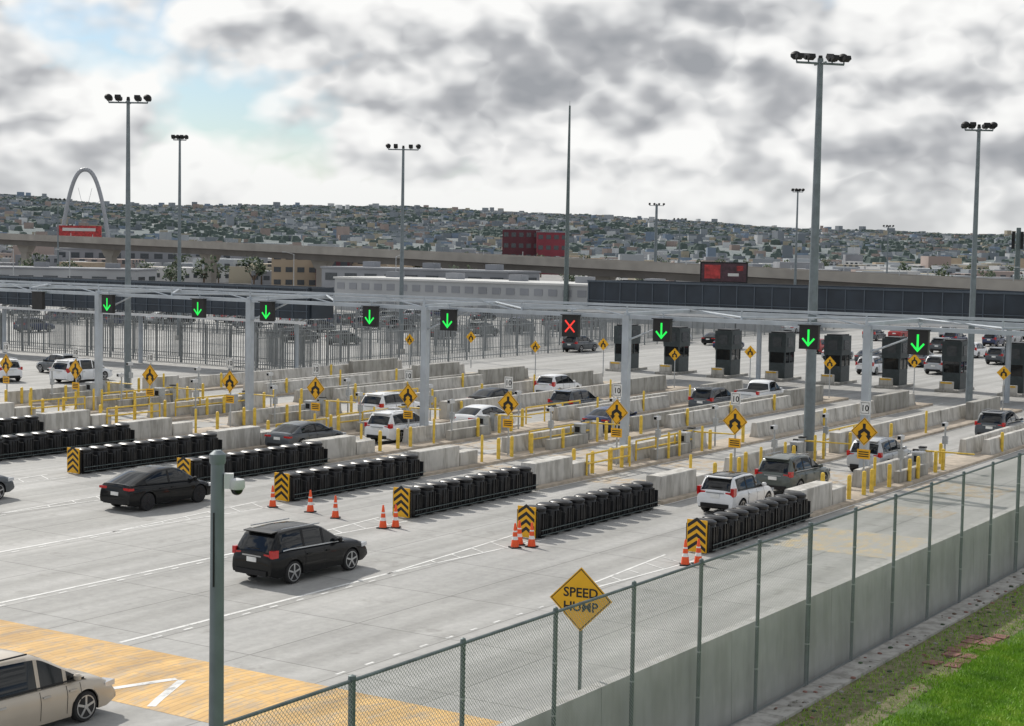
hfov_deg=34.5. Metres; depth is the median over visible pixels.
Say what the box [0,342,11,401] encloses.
traffic sign
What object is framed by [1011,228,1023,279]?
cell tower
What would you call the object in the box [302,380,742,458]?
concrete barrier
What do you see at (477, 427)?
bollard
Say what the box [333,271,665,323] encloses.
customs building
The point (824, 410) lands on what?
bollard
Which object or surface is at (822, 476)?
bollard
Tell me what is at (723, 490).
car
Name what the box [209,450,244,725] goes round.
security camera pole
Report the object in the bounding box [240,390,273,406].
gate barrier
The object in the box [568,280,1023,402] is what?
booth canopy
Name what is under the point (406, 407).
gate barrier
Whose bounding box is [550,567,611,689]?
speed hump sign
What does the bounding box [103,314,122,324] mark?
hatchback car
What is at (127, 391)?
guard rail
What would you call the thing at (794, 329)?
sedan car
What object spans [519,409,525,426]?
bollard
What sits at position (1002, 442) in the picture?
bollard
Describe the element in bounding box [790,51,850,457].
light mast
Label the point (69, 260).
street lamp
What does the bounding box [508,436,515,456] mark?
bollard
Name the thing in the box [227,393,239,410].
equipment cabinet
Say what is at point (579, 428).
equipment cabinet
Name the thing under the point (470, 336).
traffic sign
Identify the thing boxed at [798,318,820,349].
lane signal
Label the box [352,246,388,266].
beige building
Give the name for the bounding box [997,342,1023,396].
inspection booth
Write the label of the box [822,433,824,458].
bollard
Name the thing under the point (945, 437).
plate reader camera
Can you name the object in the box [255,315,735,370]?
security fence
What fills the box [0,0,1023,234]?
sky
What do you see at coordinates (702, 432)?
bollard
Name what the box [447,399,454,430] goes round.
plate reader camera
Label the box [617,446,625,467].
bollard
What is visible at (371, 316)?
lane signal
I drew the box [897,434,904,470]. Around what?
plate reader camera
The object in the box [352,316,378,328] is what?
suv car
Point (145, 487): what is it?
sedan car
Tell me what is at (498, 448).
bollard
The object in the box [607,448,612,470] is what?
bollard
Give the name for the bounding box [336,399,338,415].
bollard
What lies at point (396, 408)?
equipment cabinet
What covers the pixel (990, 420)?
suv car
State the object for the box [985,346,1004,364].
suv car
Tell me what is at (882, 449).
suv car
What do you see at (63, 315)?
hatchback car
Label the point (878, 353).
sedan car
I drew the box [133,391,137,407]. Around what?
bollard
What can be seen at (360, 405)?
plate reader camera
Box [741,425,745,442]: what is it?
bollard
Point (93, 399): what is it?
bollard
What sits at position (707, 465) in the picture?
rumble strip
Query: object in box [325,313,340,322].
sedan car
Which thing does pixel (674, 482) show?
concrete barrier
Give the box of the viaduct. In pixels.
[0,231,1023,290]
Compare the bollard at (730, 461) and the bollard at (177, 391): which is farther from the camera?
the bollard at (177, 391)
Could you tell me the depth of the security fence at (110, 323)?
151.81 m
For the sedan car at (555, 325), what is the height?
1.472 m
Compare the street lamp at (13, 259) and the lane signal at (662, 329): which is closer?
the lane signal at (662, 329)
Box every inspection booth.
[605,324,646,371]
[655,326,696,374]
[706,328,747,377]
[761,331,801,381]
[816,333,856,385]
[874,336,912,388]
[934,339,973,392]
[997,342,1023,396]
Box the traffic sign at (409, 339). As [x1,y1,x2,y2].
[405,334,413,367]
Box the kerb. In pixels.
[733,568,1023,725]
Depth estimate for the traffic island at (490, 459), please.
89.51 m
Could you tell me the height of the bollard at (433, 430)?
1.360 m
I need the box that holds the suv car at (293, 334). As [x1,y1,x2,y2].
[281,326,317,341]
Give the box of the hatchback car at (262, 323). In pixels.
[233,316,263,327]
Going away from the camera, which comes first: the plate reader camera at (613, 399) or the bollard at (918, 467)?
the bollard at (918, 467)
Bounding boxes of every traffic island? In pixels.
[15,368,406,406]
[90,372,476,413]
[111,377,537,423]
[142,381,615,440]
[222,386,693,452]
[323,402,687,463]
[422,396,848,476]
[532,402,932,490]
[658,408,1021,504]
[806,445,1023,519]
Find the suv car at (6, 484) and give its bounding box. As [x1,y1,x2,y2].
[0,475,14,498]
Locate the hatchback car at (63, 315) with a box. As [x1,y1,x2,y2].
[46,311,75,320]
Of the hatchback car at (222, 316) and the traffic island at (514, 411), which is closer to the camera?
the traffic island at (514, 411)
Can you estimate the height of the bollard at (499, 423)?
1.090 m
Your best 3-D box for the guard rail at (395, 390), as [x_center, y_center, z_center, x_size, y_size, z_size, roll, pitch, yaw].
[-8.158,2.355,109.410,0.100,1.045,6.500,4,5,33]
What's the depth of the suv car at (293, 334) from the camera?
180.10 m
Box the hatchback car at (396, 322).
[388,319,414,329]
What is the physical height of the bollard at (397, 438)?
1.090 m
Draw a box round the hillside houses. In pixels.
[0,192,1023,264]
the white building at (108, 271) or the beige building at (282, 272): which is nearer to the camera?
the white building at (108, 271)
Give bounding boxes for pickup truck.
[734,379,784,398]
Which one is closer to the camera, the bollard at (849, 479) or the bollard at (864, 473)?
the bollard at (849, 479)
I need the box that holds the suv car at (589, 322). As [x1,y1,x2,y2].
[581,317,598,328]
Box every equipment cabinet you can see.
[85,381,94,390]
[154,387,165,396]
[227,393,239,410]
[304,400,317,417]
[387,407,399,409]
[477,414,491,433]
[573,422,586,434]
[677,431,690,443]
[789,440,803,453]
[911,451,925,465]
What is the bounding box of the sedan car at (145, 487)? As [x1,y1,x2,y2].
[99,465,210,510]
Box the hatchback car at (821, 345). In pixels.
[817,338,823,352]
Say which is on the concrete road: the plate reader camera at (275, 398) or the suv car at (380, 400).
the suv car at (380, 400)
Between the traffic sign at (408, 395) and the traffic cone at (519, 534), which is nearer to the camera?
the traffic cone at (519, 534)
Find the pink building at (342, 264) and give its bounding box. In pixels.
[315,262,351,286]
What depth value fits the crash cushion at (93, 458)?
79.28 m
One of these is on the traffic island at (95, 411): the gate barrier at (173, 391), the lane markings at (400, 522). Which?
the gate barrier at (173, 391)
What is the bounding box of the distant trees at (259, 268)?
[0,245,1023,284]
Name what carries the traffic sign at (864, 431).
on the traffic island at (954, 462)
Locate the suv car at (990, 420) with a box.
[974,408,1023,434]
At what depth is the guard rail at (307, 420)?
90.60 m
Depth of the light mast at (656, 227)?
348.59 m
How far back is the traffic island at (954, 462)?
78.39 m
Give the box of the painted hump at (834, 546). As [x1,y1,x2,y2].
[774,527,933,558]
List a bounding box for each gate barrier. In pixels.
[103,379,131,394]
[167,384,201,401]
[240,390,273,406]
[317,397,355,415]
[398,403,440,409]
[486,411,531,430]
[581,419,629,439]
[683,427,733,448]
[793,436,849,451]
[912,446,974,462]
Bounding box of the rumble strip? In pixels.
[0,398,1015,518]
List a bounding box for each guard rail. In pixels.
[30,396,85,414]
[103,387,172,400]
[106,403,160,423]
[175,393,244,415]
[275,418,326,427]
[339,406,405,422]
[361,388,417,400]
[525,400,580,423]
[528,421,589,449]
[586,446,630,475]
[635,430,692,460]
[826,424,856,439]
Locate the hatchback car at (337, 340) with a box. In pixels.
[325,330,358,344]
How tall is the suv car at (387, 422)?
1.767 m
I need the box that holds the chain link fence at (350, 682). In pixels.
[224,452,1023,725]
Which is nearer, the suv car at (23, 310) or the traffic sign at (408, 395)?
the traffic sign at (408, 395)
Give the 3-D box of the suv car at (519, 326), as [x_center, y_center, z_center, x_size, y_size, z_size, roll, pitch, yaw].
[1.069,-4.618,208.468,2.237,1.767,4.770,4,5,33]
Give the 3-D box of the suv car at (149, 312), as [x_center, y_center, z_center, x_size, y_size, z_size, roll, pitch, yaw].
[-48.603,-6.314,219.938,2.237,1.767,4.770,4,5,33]
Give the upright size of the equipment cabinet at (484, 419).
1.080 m
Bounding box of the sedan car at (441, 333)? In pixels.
[431,328,450,336]
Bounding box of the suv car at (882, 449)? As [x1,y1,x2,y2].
[847,436,911,470]
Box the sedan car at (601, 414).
[582,406,637,430]
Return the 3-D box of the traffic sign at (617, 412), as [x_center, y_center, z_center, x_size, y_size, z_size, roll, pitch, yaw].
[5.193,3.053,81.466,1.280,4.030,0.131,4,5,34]
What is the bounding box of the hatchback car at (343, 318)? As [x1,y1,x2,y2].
[339,313,358,324]
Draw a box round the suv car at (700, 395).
[688,385,730,406]
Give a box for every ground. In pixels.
[231,274,1023,725]
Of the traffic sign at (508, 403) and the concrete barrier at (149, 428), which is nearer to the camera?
the traffic sign at (508, 403)
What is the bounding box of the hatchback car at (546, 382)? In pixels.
[534,374,581,391]
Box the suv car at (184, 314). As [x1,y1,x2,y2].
[161,312,195,323]
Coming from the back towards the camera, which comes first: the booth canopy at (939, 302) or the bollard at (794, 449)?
the booth canopy at (939, 302)
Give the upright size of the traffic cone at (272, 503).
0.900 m
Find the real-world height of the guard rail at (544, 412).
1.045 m
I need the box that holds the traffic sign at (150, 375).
[142,352,157,402]
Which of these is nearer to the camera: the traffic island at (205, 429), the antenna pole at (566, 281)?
the traffic island at (205, 429)
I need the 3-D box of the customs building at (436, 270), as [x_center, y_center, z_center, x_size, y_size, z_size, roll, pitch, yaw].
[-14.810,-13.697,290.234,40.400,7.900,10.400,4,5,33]
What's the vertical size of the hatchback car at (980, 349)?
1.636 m
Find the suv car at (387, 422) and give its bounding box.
[364,408,437,441]
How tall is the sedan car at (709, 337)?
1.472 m
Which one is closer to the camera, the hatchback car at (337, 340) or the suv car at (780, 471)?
the suv car at (780, 471)
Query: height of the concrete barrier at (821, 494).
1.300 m
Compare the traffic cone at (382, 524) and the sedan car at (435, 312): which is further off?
the sedan car at (435, 312)
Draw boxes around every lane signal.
[31,287,44,309]
[100,290,115,312]
[190,293,205,317]
[258,296,274,321]
[362,300,379,326]
[439,304,457,330]
[560,309,580,336]
[651,312,672,341]
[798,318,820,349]
[906,323,930,354]
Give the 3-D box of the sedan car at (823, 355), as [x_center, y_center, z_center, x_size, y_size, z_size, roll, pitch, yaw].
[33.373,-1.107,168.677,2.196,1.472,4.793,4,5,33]
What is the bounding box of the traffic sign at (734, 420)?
[723,392,746,470]
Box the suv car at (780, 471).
[755,451,829,490]
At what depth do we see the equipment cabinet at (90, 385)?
111.35 m
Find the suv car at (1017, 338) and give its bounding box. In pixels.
[1001,329,1022,341]
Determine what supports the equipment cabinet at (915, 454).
on the traffic island at (954, 462)
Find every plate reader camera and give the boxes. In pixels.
[47,367,54,393]
[117,373,123,399]
[126,362,132,392]
[191,378,197,406]
[194,367,200,399]
[267,372,272,406]
[270,385,277,422]
[344,377,350,412]
[355,391,362,421]
[429,384,432,420]
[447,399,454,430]
[514,390,521,428]
[546,406,553,438]
[609,397,615,427]
[654,415,660,459]
[712,404,718,445]
[770,424,777,453]
[822,413,828,455]
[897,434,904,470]
[942,421,947,454]
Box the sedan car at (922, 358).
[908,352,933,366]
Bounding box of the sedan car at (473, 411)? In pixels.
[450,404,516,423]
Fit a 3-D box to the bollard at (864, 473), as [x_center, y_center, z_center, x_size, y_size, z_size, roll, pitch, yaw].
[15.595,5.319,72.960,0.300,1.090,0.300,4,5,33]
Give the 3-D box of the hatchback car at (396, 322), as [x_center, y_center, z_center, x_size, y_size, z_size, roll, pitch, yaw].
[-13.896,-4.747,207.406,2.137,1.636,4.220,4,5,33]
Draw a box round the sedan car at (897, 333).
[888,330,907,336]
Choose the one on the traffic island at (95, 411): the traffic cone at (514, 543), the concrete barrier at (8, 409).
the concrete barrier at (8, 409)
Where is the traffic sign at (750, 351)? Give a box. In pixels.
[744,345,755,381]
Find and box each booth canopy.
[0,275,333,367]
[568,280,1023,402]
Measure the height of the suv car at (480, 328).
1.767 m
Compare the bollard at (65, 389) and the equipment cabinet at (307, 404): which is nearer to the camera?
the equipment cabinet at (307, 404)
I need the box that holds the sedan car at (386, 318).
[380,316,398,322]
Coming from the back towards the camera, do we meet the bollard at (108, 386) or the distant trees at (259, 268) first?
the distant trees at (259, 268)
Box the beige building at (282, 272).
[271,258,315,285]
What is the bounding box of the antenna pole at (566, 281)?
[563,106,570,311]
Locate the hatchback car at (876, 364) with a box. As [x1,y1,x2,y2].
[855,356,881,374]
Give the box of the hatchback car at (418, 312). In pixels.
[404,309,420,315]
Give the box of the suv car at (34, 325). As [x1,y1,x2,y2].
[14,317,50,332]
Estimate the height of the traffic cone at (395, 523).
0.900 m
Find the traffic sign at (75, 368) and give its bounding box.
[69,347,81,390]
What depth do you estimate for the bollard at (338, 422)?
92.43 m
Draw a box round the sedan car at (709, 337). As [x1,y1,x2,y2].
[701,332,714,344]
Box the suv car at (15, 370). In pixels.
[0,357,22,380]
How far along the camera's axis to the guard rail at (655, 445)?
85.16 m
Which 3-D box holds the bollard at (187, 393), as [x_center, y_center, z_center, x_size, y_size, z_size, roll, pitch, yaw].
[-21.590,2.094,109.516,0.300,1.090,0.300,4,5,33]
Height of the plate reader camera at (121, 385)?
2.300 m
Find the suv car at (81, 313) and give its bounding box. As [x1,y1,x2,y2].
[66,307,92,318]
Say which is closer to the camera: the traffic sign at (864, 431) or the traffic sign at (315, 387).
the traffic sign at (864, 431)
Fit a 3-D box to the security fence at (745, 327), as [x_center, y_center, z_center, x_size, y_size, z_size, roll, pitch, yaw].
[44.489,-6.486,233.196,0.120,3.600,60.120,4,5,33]
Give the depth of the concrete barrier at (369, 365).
122.98 m
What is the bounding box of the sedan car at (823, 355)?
[821,350,853,358]
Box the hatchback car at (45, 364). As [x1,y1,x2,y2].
[36,353,77,372]
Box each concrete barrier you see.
[0,362,465,417]
[8,358,402,403]
[36,366,528,429]
[118,370,603,439]
[206,375,666,449]
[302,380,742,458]
[407,385,823,472]
[521,390,915,485]
[646,396,1000,499]
[784,422,1023,511]
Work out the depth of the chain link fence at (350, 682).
36.83 m
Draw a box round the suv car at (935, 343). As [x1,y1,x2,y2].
[929,337,949,352]
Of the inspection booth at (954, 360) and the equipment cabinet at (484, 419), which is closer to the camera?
the equipment cabinet at (484, 419)
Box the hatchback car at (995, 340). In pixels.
[982,334,1004,346]
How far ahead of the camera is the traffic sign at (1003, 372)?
114.44 m
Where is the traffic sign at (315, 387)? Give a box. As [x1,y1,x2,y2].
[307,363,323,421]
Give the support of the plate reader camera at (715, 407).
on the traffic island at (600, 469)
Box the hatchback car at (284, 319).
[280,318,306,321]
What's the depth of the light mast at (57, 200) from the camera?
378.75 m
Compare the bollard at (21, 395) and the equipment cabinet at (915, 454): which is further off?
the bollard at (21, 395)
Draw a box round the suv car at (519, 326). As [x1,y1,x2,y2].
[505,320,534,333]
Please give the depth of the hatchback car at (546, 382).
119.87 m
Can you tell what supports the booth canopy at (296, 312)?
on the concrete road
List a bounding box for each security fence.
[0,309,302,363]
[0,313,310,368]
[6,304,466,346]
[190,301,613,339]
[228,312,702,370]
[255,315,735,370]
[735,318,864,336]
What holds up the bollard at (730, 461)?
on the traffic island at (921, 433)
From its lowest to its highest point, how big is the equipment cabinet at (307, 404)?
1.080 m
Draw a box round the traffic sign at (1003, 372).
[997,366,1010,409]
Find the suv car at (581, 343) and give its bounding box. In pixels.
[562,335,597,351]
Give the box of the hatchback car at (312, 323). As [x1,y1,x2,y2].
[304,319,333,331]
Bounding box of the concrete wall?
[497,502,1023,725]
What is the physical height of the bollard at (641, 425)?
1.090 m
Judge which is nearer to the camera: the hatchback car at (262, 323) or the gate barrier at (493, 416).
the gate barrier at (493, 416)
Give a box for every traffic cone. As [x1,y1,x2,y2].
[267,485,277,507]
[304,490,316,512]
[330,495,340,518]
[376,505,389,528]
[390,504,400,528]
[508,523,521,548]
[517,520,525,545]
[525,522,538,547]
[679,539,690,565]
[691,538,703,564]
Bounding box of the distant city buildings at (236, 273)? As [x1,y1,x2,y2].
[0,243,1023,284]
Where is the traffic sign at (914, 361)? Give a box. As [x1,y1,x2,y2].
[908,355,920,392]
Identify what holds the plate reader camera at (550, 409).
on the traffic island at (490, 459)
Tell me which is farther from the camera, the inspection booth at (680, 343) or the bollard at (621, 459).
the inspection booth at (680, 343)
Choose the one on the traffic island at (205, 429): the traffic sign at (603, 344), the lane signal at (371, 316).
the traffic sign at (603, 344)
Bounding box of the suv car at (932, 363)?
[924,354,942,373]
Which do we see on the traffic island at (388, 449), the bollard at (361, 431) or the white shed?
the bollard at (361, 431)
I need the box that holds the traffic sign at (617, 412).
[606,384,627,464]
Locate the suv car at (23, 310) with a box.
[7,305,40,315]
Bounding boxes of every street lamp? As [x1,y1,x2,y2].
[3,247,13,275]
[55,249,69,277]
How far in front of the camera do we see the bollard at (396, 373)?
128.75 m
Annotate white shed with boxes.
[653,315,822,330]
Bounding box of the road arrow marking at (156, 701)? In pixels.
[113,678,186,706]
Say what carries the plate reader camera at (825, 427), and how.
on the traffic island at (921, 433)
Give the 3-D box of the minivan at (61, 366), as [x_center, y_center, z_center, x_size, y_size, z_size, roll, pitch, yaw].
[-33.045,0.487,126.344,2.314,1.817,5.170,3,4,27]
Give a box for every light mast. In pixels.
[50,198,65,266]
[104,94,151,393]
[171,135,188,336]
[386,144,420,353]
[649,203,664,261]
[673,218,686,262]
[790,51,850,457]
[791,188,804,284]
[883,225,893,272]
[961,121,997,402]
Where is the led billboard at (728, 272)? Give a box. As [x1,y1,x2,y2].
[700,262,747,282]
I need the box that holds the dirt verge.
[776,584,1023,725]
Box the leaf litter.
[774,571,1023,725]
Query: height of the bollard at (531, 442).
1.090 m
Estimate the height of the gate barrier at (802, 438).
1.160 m
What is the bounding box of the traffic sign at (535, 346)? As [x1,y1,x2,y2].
[530,340,539,377]
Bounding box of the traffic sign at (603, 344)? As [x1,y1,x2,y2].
[598,338,608,374]
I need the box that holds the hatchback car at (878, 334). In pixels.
[862,329,885,340]
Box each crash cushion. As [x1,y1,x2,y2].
[0,415,45,435]
[0,423,134,460]
[67,432,222,473]
[177,441,329,481]
[274,453,425,500]
[392,465,537,517]
[517,481,659,537]
[686,491,812,552]
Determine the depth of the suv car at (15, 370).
124.47 m
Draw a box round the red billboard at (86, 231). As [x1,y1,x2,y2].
[59,225,101,236]
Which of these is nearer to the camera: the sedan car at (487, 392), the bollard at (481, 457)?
the bollard at (481, 457)
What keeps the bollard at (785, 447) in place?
on the traffic island at (921, 433)
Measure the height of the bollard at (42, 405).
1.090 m
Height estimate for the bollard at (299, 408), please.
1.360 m
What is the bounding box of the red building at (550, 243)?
[536,230,564,274]
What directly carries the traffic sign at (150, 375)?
on the traffic island at (182, 417)
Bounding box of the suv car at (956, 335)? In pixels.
[942,333,967,338]
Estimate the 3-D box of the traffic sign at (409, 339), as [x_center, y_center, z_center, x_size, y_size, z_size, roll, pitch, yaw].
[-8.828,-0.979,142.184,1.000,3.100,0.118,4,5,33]
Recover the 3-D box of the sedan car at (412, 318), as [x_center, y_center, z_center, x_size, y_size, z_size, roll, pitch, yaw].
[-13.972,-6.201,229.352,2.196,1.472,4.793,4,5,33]
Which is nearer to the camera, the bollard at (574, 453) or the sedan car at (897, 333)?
the bollard at (574, 453)
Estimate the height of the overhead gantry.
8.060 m
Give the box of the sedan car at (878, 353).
[854,349,881,360]
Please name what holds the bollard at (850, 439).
on the traffic island at (921, 433)
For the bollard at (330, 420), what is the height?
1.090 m
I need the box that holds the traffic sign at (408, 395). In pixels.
[399,370,417,444]
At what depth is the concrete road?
56.59 m
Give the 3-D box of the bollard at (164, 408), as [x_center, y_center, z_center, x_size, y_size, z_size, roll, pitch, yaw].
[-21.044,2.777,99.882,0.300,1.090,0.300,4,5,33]
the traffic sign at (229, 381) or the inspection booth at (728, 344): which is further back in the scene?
the inspection booth at (728, 344)
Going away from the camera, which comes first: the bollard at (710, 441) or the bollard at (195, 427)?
the bollard at (710, 441)
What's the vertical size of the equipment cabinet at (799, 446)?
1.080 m
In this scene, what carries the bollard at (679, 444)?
on the traffic island at (600, 469)
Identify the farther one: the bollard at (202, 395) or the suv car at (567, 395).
the bollard at (202, 395)
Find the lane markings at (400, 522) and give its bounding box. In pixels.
[0,388,1023,673]
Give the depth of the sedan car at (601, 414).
97.04 m
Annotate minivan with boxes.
[0,648,115,725]
[49,357,112,382]
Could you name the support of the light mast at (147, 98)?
on the concrete road
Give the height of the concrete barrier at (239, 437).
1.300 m
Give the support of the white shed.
on the concrete road
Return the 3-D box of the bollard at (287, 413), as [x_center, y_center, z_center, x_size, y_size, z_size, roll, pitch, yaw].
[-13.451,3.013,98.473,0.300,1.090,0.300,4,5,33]
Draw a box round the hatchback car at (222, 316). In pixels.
[214,315,224,321]
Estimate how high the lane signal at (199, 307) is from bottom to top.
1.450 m
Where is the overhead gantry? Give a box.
[0,280,1023,476]
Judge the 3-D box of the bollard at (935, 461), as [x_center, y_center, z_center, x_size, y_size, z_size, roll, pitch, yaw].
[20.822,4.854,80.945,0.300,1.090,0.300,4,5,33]
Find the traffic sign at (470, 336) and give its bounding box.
[466,332,475,367]
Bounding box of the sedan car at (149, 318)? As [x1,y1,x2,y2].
[146,312,161,323]
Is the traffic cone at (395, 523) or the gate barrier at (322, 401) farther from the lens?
the gate barrier at (322, 401)
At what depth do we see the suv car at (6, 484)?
68.46 m
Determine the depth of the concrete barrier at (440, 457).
97.45 m
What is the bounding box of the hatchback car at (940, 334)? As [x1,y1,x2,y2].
[938,327,955,336]
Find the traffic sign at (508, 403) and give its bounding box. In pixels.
[498,377,518,454]
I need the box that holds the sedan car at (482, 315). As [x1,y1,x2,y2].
[470,312,496,320]
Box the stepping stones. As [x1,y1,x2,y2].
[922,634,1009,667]
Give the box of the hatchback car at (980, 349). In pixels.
[974,342,986,357]
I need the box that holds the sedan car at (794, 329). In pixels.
[781,326,798,332]
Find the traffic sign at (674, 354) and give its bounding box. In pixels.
[669,348,679,387]
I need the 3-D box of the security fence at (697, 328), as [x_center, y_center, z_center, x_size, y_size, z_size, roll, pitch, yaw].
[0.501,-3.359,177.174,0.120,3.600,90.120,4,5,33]
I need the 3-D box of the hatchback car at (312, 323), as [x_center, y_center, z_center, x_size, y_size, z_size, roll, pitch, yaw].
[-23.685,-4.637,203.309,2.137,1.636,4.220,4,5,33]
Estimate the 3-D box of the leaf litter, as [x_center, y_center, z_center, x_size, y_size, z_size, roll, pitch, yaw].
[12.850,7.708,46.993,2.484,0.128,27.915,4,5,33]
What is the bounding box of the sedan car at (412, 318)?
[398,313,420,322]
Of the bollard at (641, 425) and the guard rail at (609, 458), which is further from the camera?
the bollard at (641, 425)
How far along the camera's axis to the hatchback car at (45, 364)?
132.93 m
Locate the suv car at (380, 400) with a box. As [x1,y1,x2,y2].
[361,390,419,413]
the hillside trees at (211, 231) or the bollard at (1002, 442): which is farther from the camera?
the hillside trees at (211, 231)
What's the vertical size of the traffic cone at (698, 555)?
0.900 m
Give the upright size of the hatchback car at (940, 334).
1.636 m
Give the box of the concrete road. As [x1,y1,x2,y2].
[0,304,1023,725]
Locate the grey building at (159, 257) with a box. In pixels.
[54,248,229,265]
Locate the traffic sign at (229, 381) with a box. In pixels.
[222,357,237,426]
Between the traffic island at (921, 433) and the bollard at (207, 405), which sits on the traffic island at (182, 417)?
the bollard at (207, 405)
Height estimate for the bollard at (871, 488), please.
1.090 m
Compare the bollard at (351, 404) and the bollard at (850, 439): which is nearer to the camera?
the bollard at (850, 439)
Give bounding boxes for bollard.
[4,389,6,401]
[18,387,24,403]
[29,388,32,403]
[41,398,43,412]
[62,397,64,410]
[64,385,66,400]
[75,391,76,409]
[93,389,94,409]
[101,389,102,410]
[107,381,109,394]
[115,406,117,422]
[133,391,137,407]
[137,378,139,391]
[150,405,152,417]
[163,400,166,416]
[176,383,177,401]
[186,386,188,400]
[194,409,196,432]
[201,383,203,398]
[206,397,208,414]
[216,411,218,428]
[220,373,222,387]
[223,396,225,412]
[241,407,245,425]
[253,408,255,425]
[263,392,265,407]
[266,420,269,429]
[285,378,287,392]
[285,404,288,422]
[299,398,300,419]
[300,388,302,403]
[325,400,328,417]
[329,414,332,427]
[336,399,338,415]
[337,416,339,430]
[350,395,352,411]
[354,383,356,398]
[360,424,362,438]
[378,430,381,451]
[394,428,401,448]
[395,368,397,379]
[407,426,413,446]
[433,418,434,442]
[434,397,436,418]
[475,418,480,436]
[480,435,482,461]
[496,438,500,459]
[498,414,500,433]
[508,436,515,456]
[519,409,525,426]
[528,433,534,453]
[561,428,564,448]
[572,448,575,459]
[590,451,595,473]
[596,417,598,441]
[604,421,607,440]
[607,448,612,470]
[609,379,611,397]
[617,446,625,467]
[628,436,630,462]
[639,415,642,433]
[642,391,644,410]
[667,432,669,457]
[678,430,680,455]
[686,408,688,425]
[689,454,691,467]
[701,426,703,450]
[708,429,712,449]
[713,462,716,472]
[729,453,732,470]
[737,457,740,471]
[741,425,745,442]
[743,452,747,472]
[759,447,762,464]
[773,394,775,410]
[784,442,786,452]
[792,445,795,453]
[813,435,816,460]
[821,408,825,425]
[821,472,824,480]
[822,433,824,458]
[846,475,852,499]
[848,432,851,449]
[860,471,866,495]
[867,469,875,492]
[873,457,876,485]
[886,464,892,487]
[889,423,892,437]
[906,459,912,481]
[915,456,921,478]
[925,411,927,432]
[931,451,938,472]
[938,443,942,463]
[940,449,945,470]
[1000,432,1004,451]
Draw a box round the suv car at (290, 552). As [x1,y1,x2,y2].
[232,518,366,583]
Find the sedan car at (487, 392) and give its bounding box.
[468,387,514,398]
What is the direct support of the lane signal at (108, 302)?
attached to the overhead gantry
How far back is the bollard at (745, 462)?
79.10 m
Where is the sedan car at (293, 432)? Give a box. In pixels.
[264,420,345,445]
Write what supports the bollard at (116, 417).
on the traffic island at (182, 417)
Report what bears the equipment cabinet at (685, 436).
on the traffic island at (600, 469)
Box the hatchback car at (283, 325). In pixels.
[278,323,300,333]
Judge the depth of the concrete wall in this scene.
40.50 m
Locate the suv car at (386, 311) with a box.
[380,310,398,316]
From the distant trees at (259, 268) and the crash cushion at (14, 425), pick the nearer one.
the crash cushion at (14, 425)
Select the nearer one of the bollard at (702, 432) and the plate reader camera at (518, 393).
the bollard at (702, 432)
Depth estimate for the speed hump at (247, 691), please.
40.00 m
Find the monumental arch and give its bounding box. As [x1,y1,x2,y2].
[62,167,109,236]
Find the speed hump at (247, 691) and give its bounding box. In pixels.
[0,620,501,725]
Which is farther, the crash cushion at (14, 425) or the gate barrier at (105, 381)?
the gate barrier at (105, 381)
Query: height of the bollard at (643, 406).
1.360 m
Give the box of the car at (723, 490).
[697,471,773,510]
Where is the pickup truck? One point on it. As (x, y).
(758, 387)
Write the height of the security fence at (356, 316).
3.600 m
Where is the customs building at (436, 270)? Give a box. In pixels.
[320,261,540,292]
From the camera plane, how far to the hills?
1578.10 m
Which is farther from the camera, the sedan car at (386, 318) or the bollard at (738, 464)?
the sedan car at (386, 318)
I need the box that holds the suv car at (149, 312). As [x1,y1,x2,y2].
[132,311,154,321]
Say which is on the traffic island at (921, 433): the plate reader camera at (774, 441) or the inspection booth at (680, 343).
the plate reader camera at (774, 441)
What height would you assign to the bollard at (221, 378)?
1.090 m
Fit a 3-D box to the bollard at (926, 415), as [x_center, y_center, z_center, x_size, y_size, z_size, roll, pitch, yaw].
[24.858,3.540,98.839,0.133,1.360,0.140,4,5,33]
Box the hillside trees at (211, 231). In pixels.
[0,194,1022,263]
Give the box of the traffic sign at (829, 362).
[824,357,835,397]
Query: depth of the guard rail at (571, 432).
88.50 m
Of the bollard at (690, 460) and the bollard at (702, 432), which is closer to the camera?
the bollard at (690, 460)
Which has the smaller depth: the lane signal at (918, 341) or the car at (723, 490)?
the car at (723, 490)
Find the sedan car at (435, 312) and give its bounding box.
[431,310,438,316]
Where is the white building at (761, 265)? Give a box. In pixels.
[686,264,838,281]
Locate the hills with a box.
[0,203,996,263]
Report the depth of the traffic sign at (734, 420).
77.91 m
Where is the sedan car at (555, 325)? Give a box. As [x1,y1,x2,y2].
[547,320,558,331]
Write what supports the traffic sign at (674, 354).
on the traffic island at (514, 411)
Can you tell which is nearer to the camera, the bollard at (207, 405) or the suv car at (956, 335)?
the bollard at (207, 405)
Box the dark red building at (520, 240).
[502,227,540,255]
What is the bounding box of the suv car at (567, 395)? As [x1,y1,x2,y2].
[548,387,602,413]
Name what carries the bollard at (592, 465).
on the traffic island at (600, 469)
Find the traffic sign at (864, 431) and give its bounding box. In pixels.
[851,401,877,470]
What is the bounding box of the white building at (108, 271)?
[0,262,157,280]
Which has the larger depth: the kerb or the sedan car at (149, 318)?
the sedan car at (149, 318)
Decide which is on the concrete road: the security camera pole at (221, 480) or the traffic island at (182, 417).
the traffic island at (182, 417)
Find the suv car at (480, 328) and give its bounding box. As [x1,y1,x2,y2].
[470,321,497,335]
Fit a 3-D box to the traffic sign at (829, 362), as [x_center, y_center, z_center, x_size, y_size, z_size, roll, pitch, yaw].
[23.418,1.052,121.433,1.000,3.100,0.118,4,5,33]

